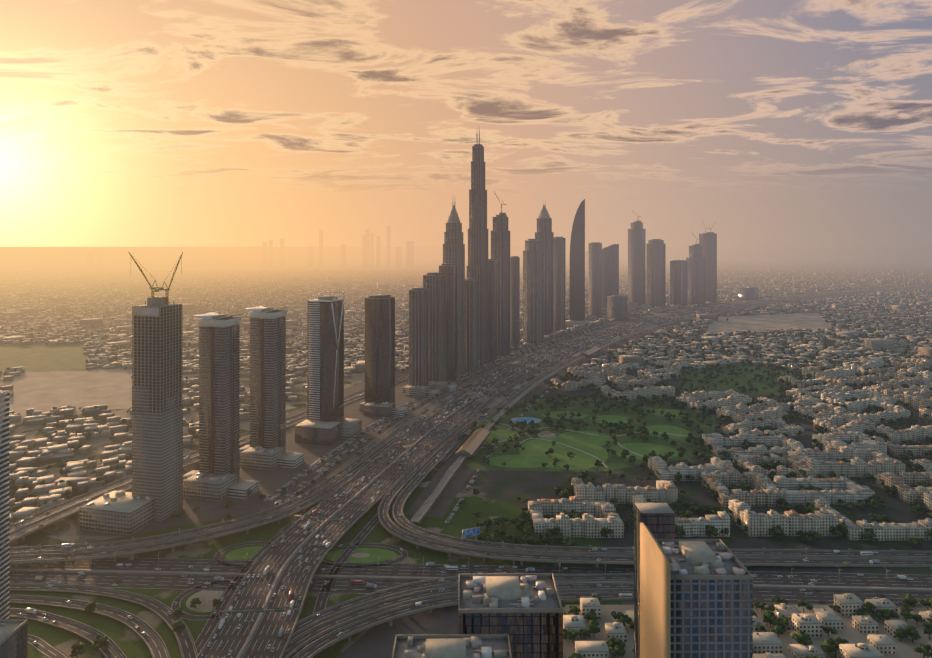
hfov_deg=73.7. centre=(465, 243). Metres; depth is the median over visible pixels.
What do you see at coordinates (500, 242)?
tower
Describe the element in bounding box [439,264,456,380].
tower
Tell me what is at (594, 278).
tower
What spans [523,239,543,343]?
tower
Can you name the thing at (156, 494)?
tower construction
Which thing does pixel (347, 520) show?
street lamps
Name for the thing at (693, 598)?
towers
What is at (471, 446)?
metro station
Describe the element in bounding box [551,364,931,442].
houses
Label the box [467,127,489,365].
tallest tower
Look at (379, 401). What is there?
tower
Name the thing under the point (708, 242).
tower
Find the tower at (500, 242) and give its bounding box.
[491,192,509,355]
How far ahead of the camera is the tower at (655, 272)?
3005.61 m
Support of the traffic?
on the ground
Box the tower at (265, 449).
[240,306,303,469]
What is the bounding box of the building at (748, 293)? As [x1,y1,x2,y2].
[739,286,757,299]
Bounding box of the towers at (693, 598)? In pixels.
[0,391,752,657]
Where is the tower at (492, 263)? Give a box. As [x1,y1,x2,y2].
[488,259,496,361]
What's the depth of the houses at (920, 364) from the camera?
1509.26 m
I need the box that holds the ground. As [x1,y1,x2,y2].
[0,247,931,604]
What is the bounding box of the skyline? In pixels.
[87,226,587,266]
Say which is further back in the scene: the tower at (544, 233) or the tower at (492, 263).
the tower at (544, 233)
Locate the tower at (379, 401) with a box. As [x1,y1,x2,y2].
[360,294,408,416]
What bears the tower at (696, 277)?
on the ground
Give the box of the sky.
[0,0,931,246]
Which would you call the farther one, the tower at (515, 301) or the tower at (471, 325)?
the tower at (515, 301)
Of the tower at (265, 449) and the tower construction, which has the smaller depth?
the tower construction
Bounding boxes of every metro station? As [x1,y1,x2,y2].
[455,428,489,457]
[580,347,600,357]
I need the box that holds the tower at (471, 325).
[465,279,477,371]
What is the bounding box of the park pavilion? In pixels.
[541,431,550,435]
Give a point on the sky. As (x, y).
(124, 123)
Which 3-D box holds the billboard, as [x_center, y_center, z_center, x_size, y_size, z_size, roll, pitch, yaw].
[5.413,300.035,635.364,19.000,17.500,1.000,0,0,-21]
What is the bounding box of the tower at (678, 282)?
[670,260,692,307]
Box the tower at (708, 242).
[699,223,716,302]
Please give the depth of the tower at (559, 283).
2183.78 m
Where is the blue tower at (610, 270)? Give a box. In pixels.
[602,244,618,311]
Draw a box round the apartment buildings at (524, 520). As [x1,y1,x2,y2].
[70,483,931,657]
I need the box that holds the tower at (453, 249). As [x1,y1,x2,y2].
[443,202,464,375]
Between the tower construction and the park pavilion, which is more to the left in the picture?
the tower construction
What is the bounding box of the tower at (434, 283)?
[423,272,456,390]
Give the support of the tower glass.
on the landscape
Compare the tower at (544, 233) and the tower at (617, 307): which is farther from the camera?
the tower at (617, 307)
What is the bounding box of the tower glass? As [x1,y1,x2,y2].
[295,291,361,445]
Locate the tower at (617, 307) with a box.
[607,295,627,320]
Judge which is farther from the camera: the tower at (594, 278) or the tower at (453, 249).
the tower at (594, 278)
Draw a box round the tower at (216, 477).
[183,312,258,500]
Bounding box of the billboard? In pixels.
[462,527,479,539]
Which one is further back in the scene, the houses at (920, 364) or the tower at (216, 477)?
the houses at (920, 364)
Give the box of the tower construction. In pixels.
[80,252,182,535]
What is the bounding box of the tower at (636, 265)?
[628,210,648,308]
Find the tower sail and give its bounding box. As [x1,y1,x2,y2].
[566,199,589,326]
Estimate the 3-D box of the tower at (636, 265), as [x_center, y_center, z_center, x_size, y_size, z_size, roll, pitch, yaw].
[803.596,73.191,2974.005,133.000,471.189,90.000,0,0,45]
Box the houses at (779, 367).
[0,270,931,376]
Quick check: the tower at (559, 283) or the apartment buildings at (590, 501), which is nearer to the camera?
the apartment buildings at (590, 501)
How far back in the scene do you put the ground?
7385.22 m
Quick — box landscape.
[0,312,931,657]
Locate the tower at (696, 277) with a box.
[686,234,704,304]
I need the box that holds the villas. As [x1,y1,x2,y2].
[563,593,931,657]
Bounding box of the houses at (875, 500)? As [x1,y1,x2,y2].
[9,355,931,535]
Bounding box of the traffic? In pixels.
[9,308,917,657]
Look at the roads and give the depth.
590.09 m
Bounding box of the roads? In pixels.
[9,286,931,657]
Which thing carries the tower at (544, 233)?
on the landscape
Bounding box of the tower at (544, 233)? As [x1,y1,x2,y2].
[535,204,553,334]
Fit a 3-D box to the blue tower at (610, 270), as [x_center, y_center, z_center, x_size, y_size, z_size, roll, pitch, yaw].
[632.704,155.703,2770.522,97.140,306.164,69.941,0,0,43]
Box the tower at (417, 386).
[403,288,439,397]
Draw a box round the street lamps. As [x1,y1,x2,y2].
[29,330,893,657]
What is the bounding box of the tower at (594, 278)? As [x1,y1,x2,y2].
[588,242,601,316]
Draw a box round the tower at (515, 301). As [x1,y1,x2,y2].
[510,256,519,348]
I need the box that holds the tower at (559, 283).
[554,237,565,331]
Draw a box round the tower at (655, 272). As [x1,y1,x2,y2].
[646,239,665,306]
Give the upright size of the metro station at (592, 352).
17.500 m
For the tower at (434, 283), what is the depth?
1323.01 m
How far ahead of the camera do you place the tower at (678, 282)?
3003.06 m
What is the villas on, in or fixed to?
on the landscape
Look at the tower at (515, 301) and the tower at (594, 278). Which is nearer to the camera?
the tower at (515, 301)

